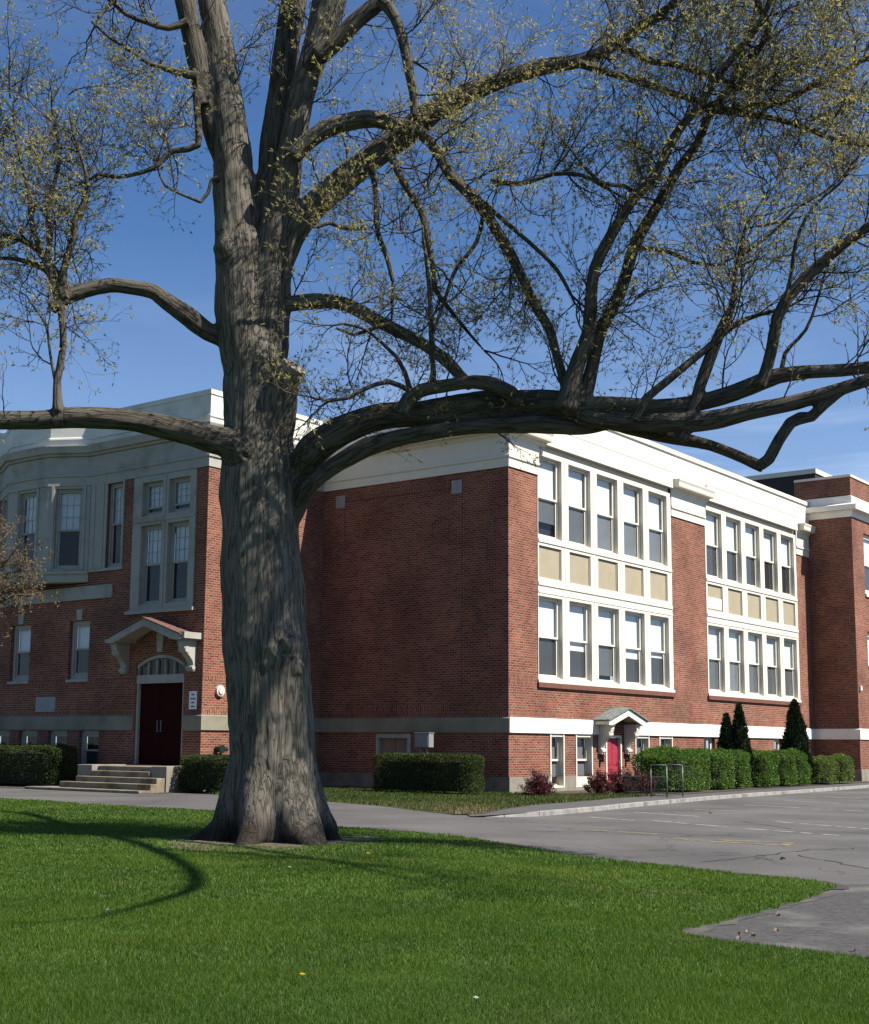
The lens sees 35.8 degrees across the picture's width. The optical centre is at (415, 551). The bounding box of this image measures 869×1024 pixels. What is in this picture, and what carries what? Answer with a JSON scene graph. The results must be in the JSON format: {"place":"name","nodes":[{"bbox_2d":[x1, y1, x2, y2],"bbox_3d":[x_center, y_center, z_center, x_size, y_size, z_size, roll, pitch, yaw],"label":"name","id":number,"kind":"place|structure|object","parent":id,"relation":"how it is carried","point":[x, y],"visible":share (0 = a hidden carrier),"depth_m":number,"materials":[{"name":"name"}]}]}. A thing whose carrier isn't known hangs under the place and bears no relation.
{"place":"outdoors","nodes":[
{"label":"outdoors","id":0,"kind":"place"},
{"bbox_2d":[203,784,654,813],"bbox_3d":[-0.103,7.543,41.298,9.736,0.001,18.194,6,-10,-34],"label":"verge","id":1,"kind":"structure","parent":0,"point":[457,810],"depth_m":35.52,"materials":[{"name":"green plant"}]},
{"bbox_2d":[178,754,228,791],"bbox_3d":[-6.361,7.152,43.084,2.558,1.299,1.546,-6,-10,37],"label":"clipped hedge","id":2,"kind":"object","parent":1,"relation":"on","point":[202,772],"visible":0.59,"depth_m":42.59,"materials":[{"name":"green plant"}]},
{"bbox_2d":[415,733,433,752],"bbox_3d":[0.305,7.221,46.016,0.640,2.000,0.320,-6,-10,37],"label":"meter box","id":3,"kind":"object","parent":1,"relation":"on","point":[426,740],"visible":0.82,"depth_m":45.98,"materials":[{"name":"grey paint"}]},
{"bbox_2d":[372,752,484,793],"bbox_3d":[0.414,7.274,43.890,4.132,1.402,1.386,-6,-10,37],"label":"clipped hedge","id":4,"kind":"object","parent":1,"relation":"on","point":[440,772],"visible":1,"depth_m":43.21,"materials":[{"name":"green plant"}]},
{"bbox_2d":[517,768,558,795],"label":"barberry bush","id":5,"kind":"object","parent":1,"relation":"on","point":[538,785],"visible":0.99,"depth_m":41.99,"materials":[{"name":"red plant"}]},
{"bbox_2d":[0,757,868,891],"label":"road","id":6,"kind":"structure","parent":0,"point":[618,842],"depth_m":27.87,"materials":[{"name":"grey asphalt"}]},
{"bbox_2d":[0,783,178,792],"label":"planting bed","id":7,"kind":"object","parent":6,"relation":"on","point":[14,785],"visible":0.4,"depth_m":48.51,"materials":[{"name":"brown soil"}]},
{"bbox_2d":[0,744,77,785],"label":"clipped hedge","id":8,"kind":"object","parent":7,"relation":"on","point":[33,764],"visible":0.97,"depth_m":47.30,"materials":[{"name":"green plant"}]},
{"bbox_2d":[25,764,203,793],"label":"entrance steps","id":9,"kind":"structure","parent":6,"relation":"on","point":[130,778],"depth_m":43.64,"materials":[{"name":"concrete"}]},
{"bbox_2d":[379,829,849,889],"bbox_3d":[2.098,4.745,21.327,0.758,0.110,11.902,6,-10,-34],"label":"path edge","id":10,"kind":"object","parent":6,"relation":"on","point":[841,886],"visible":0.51,"depth_m":17.28,"materials":[{"name":"concrete"}]},
{"bbox_2d":[484,785,868,816],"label":"kerb","id":11,"kind":"structure","parent":6,"relation":"on","point":[594,808],"depth_m":39.89,"materials":[{"name":"concrete"}]},
{"bbox_2d":[584,829,792,845],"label":"yellow lines","id":12,"kind":"object","parent":6,"relation":"on","point":[718,841],"visible":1,"depth_m":24.59,"materials":[{"name":"paint"}]},
{"bbox_2d":[527,821,867,868],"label":"road cracks","id":13,"kind":"object","parent":6,"relation":"on","point":[752,856],"visible":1,"depth_m":22.77,"materials":[{"name":"black asphalt"}]},
{"bbox_2d":[592,796,867,835],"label":"parking lines","id":14,"kind":"object","parent":6,"relation":"on","point":[748,811],"visible":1,"depth_m":31.39,"materials":[{"name":"white paint"}]},
{"bbox_2d":[0,797,868,1023],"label":"lawn","id":15,"kind":"structure","parent":0,"point":[390,974],"depth_m":11.13,"materials":[{"name":"plant"}]},
{"bbox_2d":[0,506,59,645],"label":"budding tree","id":16,"kind":"object","parent":15,"relation":"on","point":[18,589],"visible":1,"depth_m":36.40,"materials":[{"name":"brown plant"}]},
{"bbox_2d":[163,834,384,851],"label":"bare soil","id":17,"kind":"structure","parent":15,"relation":"on","point":[361,839],"depth_m":21.27,"materials":[{"name":"brown soil"}]},
{"bbox_2d":[0,0,868,845],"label":"oak tree","id":18,"kind":"object","parent":15,"relation":"on","point":[268,216],"visible":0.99,"depth_m":22.29,"materials":[{"name":"brown plant"}]},
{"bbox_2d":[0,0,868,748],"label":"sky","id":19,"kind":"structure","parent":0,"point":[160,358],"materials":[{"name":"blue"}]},
{"bbox_2d":[468,782,868,815],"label":"sidewalk","id":20,"kind":"structure","parent":0,"point":[561,805],"depth_m":40.20,"materials":[{"name":"concrete"}]},
{"bbox_2d":[624,764,683,797],"bbox_3d":[7.713,7.410,43.485,1.536,1.030,1.160,-6,-10,37],"label":"bike rack","id":21,"kind":"object","parent":20,"relation":"on","point":[650,777],"visible":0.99,"depth_m":43.31,"materials":[{"name":"metal"}]},
{"bbox_2d":[529,781,868,794],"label":"planting bed","id":22,"kind":"object","parent":20,"relation":"on","point":[687,791],"visible":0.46,"depth_m":50.54,"materials":[{"name":"brown soil"}]},
{"bbox_2d":[581,769,617,793],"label":"barberry bush","id":23,"kind":"object","parent":22,"relation":"on","point":[597,783],"visible":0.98,"depth_m":43.98,"materials":[{"name":"red plant"}]},
{"bbox_2d":[606,767,635,793],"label":"barberry bush","id":24,"kind":"object","parent":22,"relation":"on","point":[620,781],"visible":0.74,"depth_m":44.74,"materials":[{"name":"red plant"}]},
{"bbox_2d":[622,769,659,793],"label":"barberry bush","id":25,"kind":"object","parent":22,"relation":"on","point":[641,784],"visible":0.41,"depth_m":45.66,"materials":[{"name":"red plant"}]},
{"bbox_2d":[630,744,711,791],"bbox_3d":[9.230,7.811,48.408,2.285,1.772,3.987,-6,-10,37],"label":"green shrub","id":26,"kind":"object","parent":22,"relation":"on","point":[692,761],"visible":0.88,"depth_m":47.42,"materials":[{"name":"green plant"}]},
{"bbox_2d":[699,747,735,788],"bbox_3d":[11.015,8.243,50.859,1.992,1.644,1.850,-6,-10,37],"label":"green shrub","id":27,"kind":"object","parent":22,"relation":"on","point":[719,768],"visible":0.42,"depth_m":50.21,"materials":[{"name":"green plant"}]},
{"bbox_2d":[713,747,752,788],"bbox_3d":[12.014,8.422,52.164,2.021,1.674,1.843,-6,-10,37],"label":"green shrub","id":28,"kind":"object","parent":22,"relation":"on","point":[743,778],"visible":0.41,"depth_m":51.62,"materials":[{"name":"green plant"}]},
{"bbox_2d":[715,702,756,787],"bbox_3d":[12.752,7.720,53.615,1.824,3.483,1.362,0,-8,0],"label":"arborvitae","id":29,"kind":"object","parent":22,"relation":"on","point":[733,735],"visible":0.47,"depth_m":53.51,"materials":[{"name":"green plant"}]},
{"bbox_2d":[748,749,780,786],"bbox_3d":[13.709,8.783,54.331,1.910,1.608,1.983,-6,-10,37],"label":"green shrub","id":30,"kind":"object","parent":22,"relation":"on","point":[765,769],"visible":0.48,"depth_m":53.65,"materials":[{"name":"green plant"}]},
{"bbox_2d":[759,749,797,785],"bbox_3d":[14.903,9.015,55.868,1.886,1.606,1.898,-6,-10,37],"label":"green shrub","id":31,"kind":"object","parent":22,"relation":"on","point":[786,770],"visible":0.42,"depth_m":55.30,"materials":[{"name":"green plant"}]},
{"bbox_2d":[780,748,812,785],"bbox_3d":[15.820,9.178,57.144,1.877,1.662,1.723,-6,-10,37],"label":"green shrub","id":32,"kind":"object","parent":22,"relation":"on","point":[802,769],"visible":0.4,"depth_m":56.59,"materials":[{"name":"green plant"}]},
{"bbox_2d":[779,698,818,784],"bbox_3d":[16.556,8.300,58.578,1.816,3.812,1.820,0,-8,0],"label":"arborvitae","id":33,"kind":"object","parent":22,"relation":"on","point":[796,736],"visible":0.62,"depth_m":58.31,"materials":[{"name":"green plant"}]},
{"bbox_2d":[811,755,839,783],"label":"green shrub","id":34,"kind":"object","parent":22,"relation":"on","point":[825,766],"visible":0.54,"depth_m":58.81,"materials":[{"name":"green plant"}]},
{"bbox_2d":[825,752,854,782],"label":"green shrub","id":35,"kind":"object","parent":22,"relation":"on","point":[845,772],"visible":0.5,"depth_m":60.76,"materials":[{"name":"green plant"}]},
{"bbox_2d":[702,884,868,956],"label":"path","id":36,"kind":"structure","parent":0,"point":[839,922],"depth_m":12.95,"materials":[{"name":"concrete"}]},
{"bbox_2d":[682,892,837,949],"bbox_3d":[3.608,3.717,13.809,1.299,0.030,5.109,-2,-9,19],"label":"path edge","id":37,"kind":"object","parent":36,"relation":"on","point":[703,928],"visible":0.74,"depth_m":13.45,"materials":[{"name":"grey concrete"}]},
{"label":"ground","id":38,"kind":"structure","parent":0,"visible":0},
{"bbox_2d":[0,388,868,792],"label":"school building","id":39,"kind":"structure","parent":38,"relation":"on","point":[458,588],"depth_m":49.83,"materials":[{"name":"brick"}]},
{"bbox_2d":[0,731,9,749],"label":"window","id":40,"kind":"structure","parent":39,"relation":"in","point":[4,735],"depth_m":52.31,"materials":[{"name":"white wood"}]},
{"bbox_2d":[11,625,30,681],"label":"window","id":41,"kind":"structure","parent":39,"relation":"in","point":[21,657],"depth_m":52.15,"materials":[{"name":"white wood"}]},
{"bbox_2d":[19,492,36,571],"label":"window","id":42,"kind":"structure","parent":39,"relation":"in","point":[29,506],"depth_m":51.51,"materials":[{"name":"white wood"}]},
{"bbox_2d":[21,731,37,744],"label":"window","id":43,"kind":"structure","parent":39,"relation":"in","point":[32,735],"depth_m":51.31,"materials":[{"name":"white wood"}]},
{"bbox_2d":[50,731,66,761],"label":"window","id":44,"kind":"structure","parent":39,"relation":"in","point":[61,735],"depth_m":50.26,"materials":[{"name":"white wood"}]},
{"bbox_2d":[54,489,82,568],"bbox_3d":[-12.967,-0.802,50.565,1.040,3.050,0.325,-1,-8,9],"label":"window","id":45,"kind":"structure","parent":39,"relation":"in","point":[69,502],"depth_m":50.55,"materials":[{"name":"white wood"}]},
{"bbox_2d":[70,620,89,679],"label":"window","id":46,"kind":"structure","parent":39,"relation":"in","point":[81,629],"depth_m":50.04,"materials":[{"name":"white wood"}]},
{"bbox_2d":[81,731,98,763],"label":"window","id":47,"kind":"structure","parent":39,"relation":"in","point":[89,754],"depth_m":49.12,"materials":[{"name":"white wood"}]},
{"bbox_2d":[107,483,122,567],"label":"window","id":48,"kind":"structure","parent":39,"relation":"in","point":[116,499],"depth_m":49.61,"materials":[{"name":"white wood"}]},
{"bbox_2d":[141,525,161,604],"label":"window","id":49,"kind":"structure","parent":39,"relation":"in","point":[152,552],"depth_m":48.17,"materials":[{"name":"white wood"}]},
{"bbox_2d":[144,481,162,516],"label":"window","id":50,"kind":"structure","parent":39,"relation":"in","point":[154,498],"depth_m":48.51,"materials":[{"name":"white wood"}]},
{"bbox_2d":[138,683,182,765],"bbox_3d":[-8.850,6.020,46.782,2.250,2.840,0.190,-6,-10,37],"label":"double door","id":51,"kind":"structure","parent":39,"relation":"in","point":[161,703],"depth_m":46.81,"materials":[{"name":"red paint"}]},
{"bbox_2d":[168,521,188,602],"bbox_3d":[-8.152,0.402,47.228,1.080,2.860,0.325,-6,-10,37],"label":"window","id":52,"kind":"structure","parent":39,"relation":"in","point":[179,542],"depth_m":47.33,"materials":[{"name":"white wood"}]},
{"bbox_2d":[171,477,190,512],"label":"window","id":53,"kind":"structure","parent":39,"relation":"in","point":[181,487],"depth_m":47.67,"materials":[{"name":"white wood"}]},
{"bbox_2d":[375,734,410,781],"bbox_3d":[-0.744,7.382,47.938,1.560,1.710,0.185,-6,-10,37],"label":"window","id":54,"kind":"structure","parent":39,"relation":"in","point":[385,743],"depth_m":48.09,"materials":[{"name":"white wood"}]},
{"bbox_2d":[538,456,557,539],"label":"window","id":55,"kind":"structure","parent":39,"relation":"in","point":[548,474],"depth_m":48.84,"materials":[{"name":"white glass"}]},
{"bbox_2d":[539,596,559,678],"bbox_3d":[4.603,3.088,47.831,0.325,2.870,1.620,-6,-10,37],"label":"window","id":56,"kind":"structure","parent":39,"relation":"in","point":[548,607],"depth_m":48.08,"materials":[{"name":"white glass"}]},
{"bbox_2d":[551,737,559,785],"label":"window","id":57,"kind":"structure","parent":39,"relation":"in","point":[554,740],"depth_m":47.76,"materials":[{"name":"grey glass"}]},
{"bbox_2d":[568,466,587,546],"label":"window","id":58,"kind":"structure","parent":39,"relation":"in","point":[577,479],"depth_m":50.46,"materials":[{"name":"white glass"}]},
{"bbox_2d":[569,602,589,680],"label":"window","id":59,"kind":"structure","parent":39,"relation":"in","point":[579,649],"depth_m":49.75,"materials":[{"name":"white glass"}]},
{"bbox_2d":[577,737,587,775],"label":"window","id":60,"kind":"structure","parent":39,"relation":"in","point":[582,742],"depth_m":49.30,"materials":[{"name":"white paint"}]},
{"bbox_2d":[597,475,615,553],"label":"window","id":61,"kind":"structure","parent":39,"relation":"in","point":[605,487],"depth_m":52.12,"materials":[{"name":"white glass"}]},
{"bbox_2d":[598,607,617,683],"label":"window","id":62,"kind":"structure","parent":39,"relation":"in","point":[606,616],"depth_m":51.43,"materials":[{"name":"white glass"}]},
{"bbox_2d":[607,738,619,781],"bbox_3d":[7.413,7.981,50.641,0.155,1.870,1.040,-6,-10,37],"label":"door","id":63,"kind":"structure","parent":39,"relation":"in","point":[612,744],"depth_m":50.75,"materials":[{"name":"red paint"}]},
{"bbox_2d":[614,484,640,559],"bbox_3d":[8.457,-1.146,53.506,0.325,2.930,1.620,-6,-10,37],"label":"window","id":64,"kind":"structure","parent":39,"relation":"in","point":[630,494],"depth_m":53.80,"materials":[{"name":"white glass"}]},
{"bbox_2d":[615,611,642,685],"bbox_3d":[8.415,3.833,52.790,0.325,2.870,1.620,-6,-10,37],"label":"window","id":65,"kind":"structure","parent":39,"relation":"in","point":[633,637],"depth_m":53.08,"materials":[{"name":"white paint"}]},
{"bbox_2d":[636,738,644,769],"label":"window","id":66,"kind":"structure","parent":39,"relation":"in","point":[638,740],"depth_m":52.88,"materials":[{"name":"white paint"}]},
{"bbox_2d":[639,492,664,565],"bbox_3d":[9.727,-0.897,55.161,0.325,2.930,1.620,-6,-10,37],"label":"window","id":67,"kind":"structure","parent":39,"relation":"in","point":[655,502],"depth_m":55.46,"materials":[{"name":"white glass"}]},
{"bbox_2d":[641,616,667,687],"bbox_3d":[9.684,4.082,54.446,0.325,2.870,1.620,-6,-10,37],"label":"window","id":68,"kind":"structure","parent":39,"relation":"in","point":[657,627],"depth_m":54.74,"materials":[{"name":"white paint"}]},
{"bbox_2d":[660,739,667,746],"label":"window","id":69,"kind":"structure","parent":39,"relation":"in","point":[662,741],"depth_m":54.53,"materials":[{"name":"white paint"}]},
{"bbox_2d":[704,738,711,748],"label":"window","id":70,"kind":"structure","parent":39,"relation":"in","point":[709,740],"depth_m":57.76,"materials":[{"name":"white paint"}]},
{"bbox_2d":[705,511,720,578],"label":"window","id":71,"kind":"structure","parent":39,"relation":"in","point":[712,537],"depth_m":59.70,"materials":[{"name":"white glass"}]},
{"bbox_2d":[708,626,722,692],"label":"window","id":72,"kind":"structure","parent":39,"relation":"in","point":[714,640],"depth_m":58.97,"materials":[{"name":"white paint"}]},
{"bbox_2d":[718,518,738,582],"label":"window","id":73,"kind":"structure","parent":39,"relation":"in","point":[731,534],"depth_m":61.37,"materials":[{"name":"white glass"}]},
{"bbox_2d":[721,629,742,693],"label":"window","id":74,"kind":"structure","parent":39,"relation":"in","point":[734,635],"depth_m":60.64,"materials":[{"name":"white paint"}]},
{"bbox_2d":[738,524,757,587],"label":"window","id":75,"kind":"structure","parent":39,"relation":"in","point":[750,531],"depth_m":63.02,"materials":[{"name":"white glass"}]},
{"bbox_2d":[740,632,761,695],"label":"window","id":76,"kind":"structure","parent":39,"relation":"in","point":[753,639],"depth_m":62.30,"materials":[{"name":"white paint"}]},
{"bbox_2d":[756,530,774,591],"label":"window","id":77,"kind":"structure","parent":39,"relation":"in","point":[769,563],"depth_m":64.69,"materials":[{"name":"white glass"}]},
{"bbox_2d":[759,636,778,696],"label":"window","id":78,"kind":"structure","parent":39,"relation":"in","point":[772,671],"depth_m":63.99,"materials":[{"name":"white paint"}]},
{"bbox_2d":[774,739,778,749],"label":"window","id":79,"kind":"structure","parent":39,"relation":"in","point":[775,740],"depth_m":63.56,"materials":[{"name":"white paint"}]},
{"bbox_2d":[774,535,791,595],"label":"window","id":80,"kind":"structure","parent":39,"relation":"in","point":[785,550],"depth_m":66.36,"materials":[{"name":"white glass"}]},
{"bbox_2d":[777,639,795,698],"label":"window","id":81,"kind":"structure","parent":39,"relation":"in","point":[788,644],"depth_m":65.65,"materials":[{"name":"white paint"}]},
{"bbox_2d":[863,534,868,593],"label":"window","id":82,"kind":"structure","parent":39,"relation":"in","point":[865,538],"depth_m":69.00,"materials":[{"name":"white glass"}]},
{"bbox_2d":[867,632,868,668],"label":"window","id":83,"kind":"structure","parent":39,"relation":"in","point":[867,632],"depth_m":68.21,"materials":[{"name":"white paint"}]}
]}

